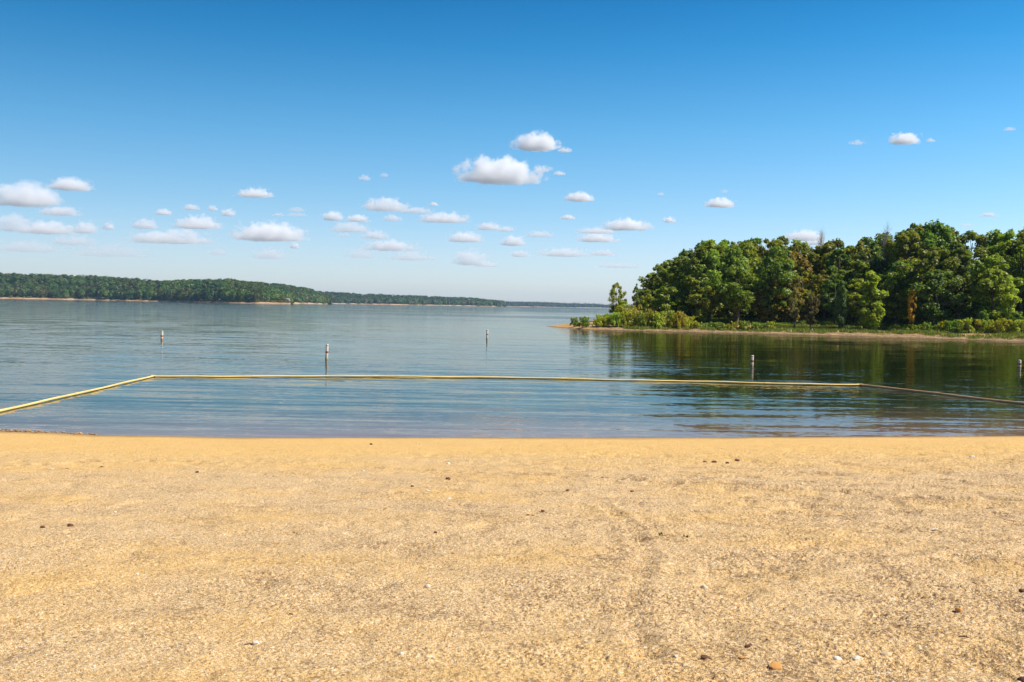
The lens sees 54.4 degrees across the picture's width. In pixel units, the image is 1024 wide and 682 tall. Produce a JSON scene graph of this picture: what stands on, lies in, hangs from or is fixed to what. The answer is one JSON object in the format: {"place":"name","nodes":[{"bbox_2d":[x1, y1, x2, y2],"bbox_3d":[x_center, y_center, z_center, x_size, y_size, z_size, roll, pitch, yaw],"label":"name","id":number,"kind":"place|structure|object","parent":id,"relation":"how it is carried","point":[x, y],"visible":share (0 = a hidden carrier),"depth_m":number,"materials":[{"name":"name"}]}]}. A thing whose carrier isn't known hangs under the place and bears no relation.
{"place":"outdoors","nodes":[
{"label":"outdoors","id":0,"kind":"place"},
{"bbox_2d":[0,429,96,434],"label":"rubble","id":1,"kind":"object","parent":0,"point":[43,431],"visible":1,"depth_m":25.82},
{"bbox_2d":[0,281,290,303],"bbox_3d":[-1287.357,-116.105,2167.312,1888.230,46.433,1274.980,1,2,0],"label":"hills","id":2,"kind":"structure","parent":0,"point":[75,297],"depth_m":1848.46,"materials":[{"name":"green plant"}]},
{"bbox_2d":[0,272,295,303],"bbox_3d":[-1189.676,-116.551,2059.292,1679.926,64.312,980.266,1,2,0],"label":"woodland","id":3,"kind":"object","parent":2,"relation":"on","point":[191,289],"visible":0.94,"depth_m":1869.98,"materials":[{"name":"green plant"}]},
{"bbox_2d":[8,295,291,302],"bbox_3d":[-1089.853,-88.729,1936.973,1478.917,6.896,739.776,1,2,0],"label":"shore scrub","id":4,"kind":"object","parent":2,"relation":"on","point":[262,300],"visible":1,"depth_m":1669.62,"materials":[{"name":"green plant"}]},
{"bbox_2d":[293,302,326,303],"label":"hills","id":5,"kind":"structure","parent":0,"point":[306,303],"depth_m":1999.00,"materials":[{"name":"beige sand"}]},
{"bbox_2d":[252,281,331,303],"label":"woodland","id":6,"kind":"object","parent":5,"relation":"on","point":[304,295],"visible":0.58,"depth_m":2048.31,"materials":[{"name":"green plant"}]},
{"bbox_2d":[332,303,502,306],"bbox_3d":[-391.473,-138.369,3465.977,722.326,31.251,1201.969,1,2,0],"label":"hills","id":7,"kind":"structure","parent":0,"point":[408,304],"depth_m":3211.15,"materials":[{"name":"beige sand"}]},
{"bbox_2d":[317,291,506,306],"bbox_3d":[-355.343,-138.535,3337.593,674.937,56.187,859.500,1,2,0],"label":"woodland","id":8,"kind":"object","parent":7,"relation":"on","point":[341,297],"visible":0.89,"depth_m":3264.32,"materials":[{"name":"green plant"}]},
{"bbox_2d":[0,431,1023,681],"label":"beach","id":9,"kind":"structure","parent":0,"point":[872,515],"depth_m":9.05,"materials":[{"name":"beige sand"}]},
{"bbox_2d":[769,661,781,669],"bbox_3d":[1.483,1.821,5.586,0.074,0.020,0.084,10,19,31],"label":"stone","id":10,"kind":"object","parent":9,"relation":"on","point":[775,665],"visible":1,"depth_m":5.57,"materials":[{"name":"stone"}]},
{"bbox_2d":[0,299,1023,437],"bbox_3d":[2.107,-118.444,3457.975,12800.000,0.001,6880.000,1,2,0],"label":"lake water","id":11,"kind":"structure","parent":0,"point":[49,348],"depth_m":49.82,"materials":[{"name":"blue liquid"}]},
{"bbox_2d":[0,375,1023,411],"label":"swim boom","id":12,"kind":"object","parent":11,"relation":"on","point":[40,401],"visible":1,"depth_m":46.81,"materials":[{"name":"yellow plastic"}]},
{"bbox_2d":[0,0,1023,304],"label":"sky","id":13,"kind":"structure","parent":0,"point":[562,151],"materials":[{"name":"blue"}]},
{"bbox_2d":[510,306,632,308],"bbox_3d":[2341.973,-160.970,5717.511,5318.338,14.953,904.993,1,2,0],"label":"hills","id":14,"kind":"structure","parent":0,"point":[566,307],"depth_m":5361.73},
{"bbox_2d":[506,300,633,307],"bbox_3d":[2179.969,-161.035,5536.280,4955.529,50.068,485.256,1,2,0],"label":"woodland","id":15,"kind":"object","parent":14,"relation":"on","point":[538,303],"visible":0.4,"depth_m":5366.76,"materials":[{"name":"green plant"}]},
{"bbox_2d":[551,310,1023,341],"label":"headland","id":16,"kind":"structure","parent":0,"point":[838,333],"depth_m":148.96,"materials":[{"name":"beige sand"}]},
{"bbox_2d":[609,312,620,326],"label":"shrub","id":17,"kind":"object","parent":16,"relation":"on","point":[613,320],"visible":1,"depth_m":159.69,"materials":[{"name":"green plant"}]},
{"bbox_2d":[608,282,627,315],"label":"broadleaf tree","id":18,"kind":"object","parent":16,"relation":"on","point":[614,298],"visible":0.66,"depth_m":171.50,"materials":[{"name":"green plant"}]},
{"bbox_2d":[617,310,627,326],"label":"shrub","id":19,"kind":"object","parent":16,"relation":"on","point":[623,319],"visible":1,"depth_m":159.92,"materials":[{"name":"green plant"}]},
{"bbox_2d":[626,311,640,326],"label":"shrub","id":20,"kind":"object","parent":16,"relation":"on","point":[634,319],"visible":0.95,"depth_m":159.88,"materials":[{"name":"green plant"}]},
{"bbox_2d":[631,284,641,308],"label":"broadleaf tree","id":21,"kind":"object","parent":16,"relation":"on","point":[634,298],"visible":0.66,"depth_m":170.63,"materials":[{"name":"green plant"}]},
{"bbox_2d":[637,310,648,326],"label":"shrub","id":22,"kind":"object","parent":16,"relation":"on","point":[641,321],"visible":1,"depth_m":158.90,"materials":[{"name":"green plant"}]},
{"bbox_2d":[640,289,653,307],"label":"broadleaf tree","id":23,"kind":"object","parent":16,"relation":"on","point":[645,297],"visible":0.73,"depth_m":168.65,"materials":[{"name":"green plant"}]},
{"bbox_2d":[640,290,657,306],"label":"broadleaf tree","id":24,"kind":"object","parent":16,"relation":"on","point":[653,293],"visible":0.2,"depth_m":176.83,"materials":[{"name":"green plant"}]},
{"bbox_2d":[645,311,656,325],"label":"shrub","id":25,"kind":"object","parent":16,"relation":"on","point":[650,319],"visible":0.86,"depth_m":159.06,"materials":[{"name":"green plant"}]},
{"bbox_2d":[638,265,672,306],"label":"broadleaf tree","id":26,"kind":"object","parent":16,"relation":"on","point":[652,277],"visible":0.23,"depth_m":181.78,"materials":[{"name":"green plant"}]},
{"bbox_2d":[652,311,665,326],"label":"shrub","id":27,"kind":"object","parent":16,"relation":"on","point":[658,322],"visible":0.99,"depth_m":158.29,"materials":[{"name":"green plant"}]},
{"bbox_2d":[649,261,679,289],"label":"broadleaf tree","id":28,"kind":"object","parent":16,"relation":"on","point":[665,265],"visible":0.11,"depth_m":185.54,"materials":[{"name":"green plant"}]},
{"bbox_2d":[662,310,674,324],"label":"shrub","id":29,"kind":"object","parent":16,"relation":"on","point":[670,313],"visible":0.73,"depth_m":159.34,"materials":[{"name":"green plant"}]},
{"bbox_2d":[652,286,687,314],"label":"broadleaf tree","id":30,"kind":"object","parent":16,"relation":"on","point":[666,298],"visible":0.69,"depth_m":163.89,"materials":[{"name":"green plant"}]},
{"bbox_2d":[653,255,691,307],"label":"broadleaf tree","id":31,"kind":"object","parent":16,"relation":"on","point":[679,261],"visible":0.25,"depth_m":177.94,"materials":[{"name":"green plant"}]},
{"bbox_2d":[657,273,687,305],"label":"broadleaf tree","id":32,"kind":"object","parent":16,"relation":"on","point":[677,282],"visible":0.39,"depth_m":169.23,"materials":[{"name":"green plant"}]},
{"bbox_2d":[668,312,682,327],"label":"shrub","id":33,"kind":"object","parent":16,"relation":"on","point":[674,320],"visible":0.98,"depth_m":157.69,"materials":[{"name":"green plant"}]},
{"bbox_2d":[675,311,685,326],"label":"shrub","id":34,"kind":"object","parent":16,"relation":"on","point":[683,321],"visible":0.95,"depth_m":157.65,"materials":[{"name":"green plant"}]},
{"bbox_2d":[668,248,693,307],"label":"broadleaf tree","id":35,"kind":"object","parent":16,"relation":"on","point":[688,253],"visible":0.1,"depth_m":189.25,"materials":[{"name":"green plant"}]},
{"bbox_2d":[677,245,721,321],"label":"broadleaf tree","id":36,"kind":"object","parent":16,"relation":"on","point":[693,264],"visible":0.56,"depth_m":165.91,"materials":[{"name":"green plant"}]},
{"bbox_2d":[686,271,717,321],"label":"broadleaf tree","id":37,"kind":"object","parent":16,"relation":"on","point":[700,314],"visible":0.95,"depth_m":163.25,"materials":[{"name":"green plant"}]},
{"bbox_2d":[679,240,729,313],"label":"broadleaf tree","id":38,"kind":"object","parent":16,"relation":"on","point":[721,249],"visible":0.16,"depth_m":177.27,"materials":[{"name":"green plant"}]},
{"bbox_2d":[683,250,731,321],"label":"broadleaf tree","id":39,"kind":"object","parent":16,"relation":"on","point":[714,258],"visible":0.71,"depth_m":164.22,"materials":[{"name":"green plant"}]},
{"bbox_2d":[707,304,726,317],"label":"shrub","id":40,"kind":"object","parent":16,"relation":"on","point":[718,310],"visible":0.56,"depth_m":178.37,"materials":[{"name":"green plant"}]},
{"bbox_2d":[718,303,731,317],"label":"shrub","id":41,"kind":"object","parent":16,"relation":"on","point":[721,315],"visible":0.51,"depth_m":177.77,"materials":[{"name":"green plant"}]},
{"bbox_2d":[717,247,752,321],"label":"broadleaf tree","id":42,"kind":"object","parent":16,"relation":"on","point":[733,253],"visible":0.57,"depth_m":166.64,"materials":[{"name":"green plant"}]},
{"bbox_2d":[713,266,757,325],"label":"broadleaf tree","id":43,"kind":"object","parent":16,"relation":"on","point":[738,300],"visible":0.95,"depth_m":162.58,"materials":[{"name":"green plant"}]},
{"bbox_2d":[718,257,761,320],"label":"broadleaf tree","id":44,"kind":"object","parent":16,"relation":"on","point":[750,269],"visible":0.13,"depth_m":168.74,"materials":[{"name":"green plant"}]},
{"bbox_2d":[727,241,761,281],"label":"broadleaf tree","id":45,"kind":"object","parent":16,"relation":"on","point":[745,246],"visible":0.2,"depth_m":178.77,"materials":[{"name":"green plant"}]},
{"bbox_2d":[741,306,757,318],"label":"shrub","id":46,"kind":"object","parent":16,"relation":"on","point":[752,314],"visible":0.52,"depth_m":173.52,"materials":[{"name":"green plant"}]},
{"bbox_2d":[744,237,762,245],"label":"broadleaf tree","id":47,"kind":"object","parent":16,"relation":"on","point":[756,241],"visible":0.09,"depth_m":195.84,"materials":[{"name":"green plant"}]},
{"bbox_2d":[748,265,774,318],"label":"broadleaf tree","id":48,"kind":"object","parent":16,"relation":"on","point":[756,275],"visible":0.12,"depth_m":170.51,"materials":[{"name":"green plant"}]},
{"bbox_2d":[755,238,771,255],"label":"broadleaf tree","id":49,"kind":"object","parent":16,"relation":"on","point":[764,241],"visible":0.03,"depth_m":187.28,"materials":[{"name":"green plant"}]},
{"bbox_2d":[749,246,779,289],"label":"broadleaf tree","id":50,"kind":"object","parent":16,"relation":"on","point":[761,248],"visible":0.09,"depth_m":179.59,"materials":[{"name":"green plant"}]},
{"bbox_2d":[752,275,784,321],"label":"broadleaf tree","id":51,"kind":"object","parent":16,"relation":"on","point":[766,314],"visible":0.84,"depth_m":164.71,"materials":[{"name":"green plant"}]},
{"bbox_2d":[749,245,796,312],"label":"broadleaf tree","id":52,"kind":"object","parent":16,"relation":"on","point":[770,262],"visible":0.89,"depth_m":164.00,"materials":[{"name":"green plant"}]},
{"bbox_2d":[763,239,787,273],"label":"broadleaf tree","id":53,"kind":"object","parent":16,"relation":"on","point":[777,242],"visible":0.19,"depth_m":181.16,"materials":[{"name":"green plant"}]},
{"bbox_2d":[762,235,789,257],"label":"broadleaf tree","id":54,"kind":"object","parent":16,"relation":"on","point":[784,240],"visible":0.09,"depth_m":191.93,"materials":[{"name":"green plant"}]},
{"bbox_2d":[777,277,807,321],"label":"broadleaf tree","id":55,"kind":"object","parent":16,"relation":"on","point":[785,312],"visible":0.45,"depth_m":164.91,"materials":[{"name":"green plant"}]},
{"bbox_2d":[786,276,800,326],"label":"broadleaf tree","id":56,"kind":"object","parent":16,"relation":"on","point":[792,301],"visible":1,"depth_m":155.78,"materials":[{"name":"green plant"}]},
{"bbox_2d":[780,249,813,300],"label":"broadleaf tree","id":57,"kind":"object","parent":16,"relation":"on","point":[802,263],"visible":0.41,"depth_m":174.88,"materials":[{"name":"green plant"}]},
{"bbox_2d":[781,242,829,298],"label":"broadleaf tree","id":58,"kind":"object","parent":16,"relation":"on","point":[806,251],"visible":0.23,"depth_m":177.98,"materials":[{"name":"green plant"}]},
{"bbox_2d":[794,267,818,320],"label":"broadleaf tree","id":59,"kind":"object","parent":16,"relation":"on","point":[808,287],"visible":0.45,"depth_m":168.13,"materials":[{"name":"green plant"}]},
{"bbox_2d":[800,293,820,327],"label":"broadleaf tree","id":60,"kind":"object","parent":16,"relation":"on","point":[813,301],"visible":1,"depth_m":154.64,"materials":[{"name":"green plant"}]},
{"bbox_2d":[809,269,834,319],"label":"broadleaf tree","id":61,"kind":"object","parent":16,"relation":"on","point":[823,280],"visible":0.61,"depth_m":168.16,"materials":[{"name":"green plant"}]},
{"bbox_2d":[623,320,1023,338],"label":"bank weeds","id":62,"kind":"object","parent":16,"relation":"on","point":[814,328],"visible":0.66,"depth_m":150.70,"materials":[{"name":"green plant"}]},
{"bbox_2d":[814,238,847,274],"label":"broadleaf tree","id":63,"kind":"object","parent":16,"relation":"on","point":[839,243],"visible":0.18,"depth_m":182.90,"materials":[{"name":"green plant"}]},
{"bbox_2d":[809,242,854,299],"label":"broadleaf tree","id":64,"kind":"object","parent":16,"relation":"on","point":[825,247],"visible":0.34,"depth_m":177.86,"materials":[{"name":"green plant"}]},
{"bbox_2d":[820,274,847,323],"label":"broadleaf tree","id":65,"kind":"object","parent":16,"relation":"on","point":[829,308],"visible":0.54,"depth_m":161.35,"materials":[{"name":"green plant"}]},
{"bbox_2d":[814,246,855,300],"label":"broadleaf tree","id":66,"kind":"object","parent":16,"relation":"on","point":[830,265],"visible":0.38,"depth_m":171.18,"materials":[{"name":"green plant"}]},
{"bbox_2d":[833,280,847,327],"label":"tree","id":67,"kind":"object","parent":16,"relation":"on","point":[841,299],"visible":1,"depth_m":152.39,"materials":[{"name":"green plant"}]},
{"bbox_2d":[829,260,877,319],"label":"broadleaf tree","id":68,"kind":"object","parent":16,"relation":"on","point":[855,274],"visible":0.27,"depth_m":165.15,"materials":[{"name":"green plant"}]},
{"bbox_2d":[837,241,872,273],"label":"broadleaf tree","id":69,"kind":"object","parent":16,"relation":"on","point":[852,252],"visible":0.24,"depth_m":172.82,"materials":[{"name":"green plant"}]},
{"bbox_2d":[846,278,872,322],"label":"broadleaf tree","id":70,"kind":"object","parent":16,"relation":"on","point":[850,301],"visible":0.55,"depth_m":159.21,"materials":[{"name":"green plant"}]},
{"bbox_2d":[697,313,1023,326],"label":"bushes","id":71,"kind":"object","parent":16,"relation":"on","point":[886,320],"depth_m":162.61,"materials":[{"name":"green plant"}]},
{"bbox_2d":[846,236,874,261],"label":"broadleaf tree","id":72,"kind":"object","parent":16,"relation":"on","point":[866,240],"visible":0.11,"depth_m":181.57,"materials":[{"name":"green plant"}]},
{"bbox_2d":[847,250,884,292],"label":"broadleaf tree","id":73,"kind":"object","parent":16,"relation":"on","point":[863,255],"visible":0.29,"depth_m":167.79,"materials":[{"name":"green plant"}]},
{"bbox_2d":[856,270,888,328],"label":"broadleaf tree","id":74,"kind":"object","parent":16,"relation":"on","point":[869,318],"visible":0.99,"depth_m":151.36,"materials":[{"name":"green plant"}]},
{"bbox_2d":[862,234,892,297],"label":"broadleaf tree","id":75,"kind":"object","parent":16,"relation":"on","point":[877,242],"visible":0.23,"depth_m":172.64,"materials":[{"name":"green plant"}]},
{"bbox_2d":[862,231,892,271],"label":"broadleaf tree","id":76,"kind":"object","parent":16,"relation":"on","point":[880,235],"visible":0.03,"depth_m":178.03,"materials":[{"name":"green plant"}]},
{"bbox_2d":[875,220,893,279],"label":"bare tree","id":77,"kind":"object","parent":16,"relation":"on","point":[885,241],"visible":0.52,"depth_m":167.42,"materials":[{"name":"brown wood"}]},
{"bbox_2d":[873,261,920,320],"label":"broadleaf tree","id":78,"kind":"object","parent":16,"relation":"on","point":[896,264],"visible":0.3,"depth_m":158.09,"materials":[{"name":"green plant"}]},
{"bbox_2d":[878,271,919,323],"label":"broadleaf tree","id":79,"kind":"object","parent":16,"relation":"on","point":[897,312],"visible":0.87,"depth_m":155.35,"materials":[{"name":"green plant"}]},
{"bbox_2d":[879,229,929,314],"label":"broadleaf tree","id":80,"kind":"object","parent":16,"relation":"on","point":[902,242],"visible":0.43,"depth_m":163.06,"materials":[{"name":"green plant"}]},
{"bbox_2d":[873,228,937,296],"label":"broadleaf tree","id":81,"kind":"object","parent":16,"relation":"on","point":[879,265],"visible":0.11,"depth_m":165.97,"materials":[{"name":"green plant"}]},
{"bbox_2d":[907,289,916,325],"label":"broadleaf tree","id":82,"kind":"object","parent":16,"relation":"on","point":[911,301],"visible":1,"depth_m":149.26,"materials":[{"name":"brown plant"}]},
{"bbox_2d":[901,222,925,250],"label":"broadleaf tree","id":83,"kind":"object","parent":16,"relation":"on","point":[914,225],"visible":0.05,"depth_m":172.06,"materials":[{"name":"green plant"}]},
{"bbox_2d":[911,222,935,251],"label":"broadleaf tree","id":84,"kind":"object","parent":16,"relation":"on","point":[920,227],"visible":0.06,"depth_m":173.36,"materials":[{"name":"green plant"}]},
{"bbox_2d":[896,246,965,313],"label":"broadleaf tree","id":85,"kind":"object","parent":16,"relation":"on","point":[930,255],"visible":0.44,"depth_m":153.89,"materials":[{"name":"green plant"}]},
{"bbox_2d":[910,269,967,324],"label":"broadleaf tree","id":86,"kind":"object","parent":16,"relation":"on","point":[933,312],"visible":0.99,"depth_m":149.49,"materials":[{"name":"green plant"}]},
{"bbox_2d":[914,219,965,294],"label":"broadleaf tree","id":87,"kind":"object","parent":16,"relation":"on","point":[930,238],"visible":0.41,"depth_m":162.85,"materials":[{"name":"green plant"}]},
{"bbox_2d":[933,320,949,331],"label":"shrub","id":88,"kind":"object","parent":16,"relation":"on","point":[941,325],"visible":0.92,"depth_m":145.80,"materials":[{"name":"green plant"}]},
{"bbox_2d":[944,319,959,331],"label":"shrub","id":89,"kind":"object","parent":16,"relation":"on","point":[951,326],"visible":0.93,"depth_m":144.50,"materials":[{"name":"green plant"}]},
{"bbox_2d":[934,239,978,317],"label":"broadleaf tree","id":90,"kind":"object","parent":16,"relation":"on","point":[963,255],"visible":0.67,"depth_m":154.80,"materials":[{"name":"green plant"}]},
{"bbox_2d":[957,318,974,332],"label":"shrub","id":91,"kind":"object","parent":16,"relation":"on","point":[964,326],"visible":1,"depth_m":142.82,"materials":[{"name":"green plant"}]},
{"bbox_2d":[947,230,1000,303],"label":"broadleaf tree","id":92,"kind":"object","parent":16,"relation":"on","point":[980,240],"visible":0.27,"depth_m":160.67,"materials":[{"name":"green plant"}]},
{"bbox_2d":[974,319,985,331],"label":"shrub","id":93,"kind":"object","parent":16,"relation":"on","point":[977,322],"visible":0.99,"depth_m":142.56,"materials":[{"name":"green plant"}]},
{"bbox_2d":[977,310,988,323],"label":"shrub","id":94,"kind":"object","parent":16,"relation":"on","point":[980,316],"visible":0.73,"depth_m":143.80,"materials":[{"name":"green plant"}]},
{"bbox_2d":[986,319,1000,330],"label":"shrub","id":95,"kind":"object","parent":16,"relation":"on","point":[994,324],"visible":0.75,"depth_m":141.46,"materials":[{"name":"green plant"}]},
{"bbox_2d":[978,231,1012,261],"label":"broadleaf tree","id":96,"kind":"object","parent":16,"relation":"on","point":[1007,252],"visible":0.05,"depth_m":162.72,"materials":[{"name":"green plant"}]},
{"bbox_2d":[968,253,1023,311],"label":"broadleaf tree","id":97,"kind":"object","parent":16,"relation":"on","point":[991,261],"visible":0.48,"depth_m":148.40,"materials":[{"name":"green plant"}]},
{"bbox_2d":[972,268,1021,325],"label":"broadleaf tree","id":98,"kind":"object","parent":16,"relation":"on","point":[989,285],"visible":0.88,"depth_m":145.55,"materials":[{"name":"green plant"}]},
{"bbox_2d":[979,228,1023,296],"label":"broadleaf tree","id":99,"kind":"object","parent":16,"relation":"on","point":[992,247],"visible":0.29,"depth_m":158.30,"materials":[{"name":"green plant"}]},
{"bbox_2d":[993,318,1010,332],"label":"shrub","id":100,"kind":"object","parent":16,"relation":"on","point":[1001,327],"visible":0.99,"depth_m":139.74,"materials":[{"name":"green plant"}]},
{"bbox_2d":[994,231,1023,314],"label":"broadleaf tree","id":101,"kind":"object","parent":16,"relation":"on","point":[1014,264],"visible":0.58,"depth_m":154.28,"materials":[{"name":"green plant"}]},
{"bbox_2d":[1000,280,1019,319],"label":"broadleaf tree","id":102,"kind":"object","parent":16,"relation":"on","point":[1010,297],"visible":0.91,"depth_m":145.40,"materials":[{"name":"green plant"}]},
{"bbox_2d":[1007,230,1023,298],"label":"broadleaf tree","id":103,"kind":"object","parent":16,"relation":"on","point":[1020,240],"visible":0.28,"depth_m":157.04,"materials":[{"name":"green plant"}]},
{"bbox_2d":[1009,311,1023,325],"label":"broadleaf tree","id":104,"kind":"object","parent":16,"relation":"on","point":[1016,314],"visible":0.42,"depth_m":141.76,"materials":[{"name":"green plant"}]},
{"bbox_2d":[1011,319,1023,331],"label":"shrub","id":105,"kind":"object","parent":16,"relation":"on","point":[1018,324],"visible":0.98,"depth_m":138.67,"materials":[{"name":"green plant"}]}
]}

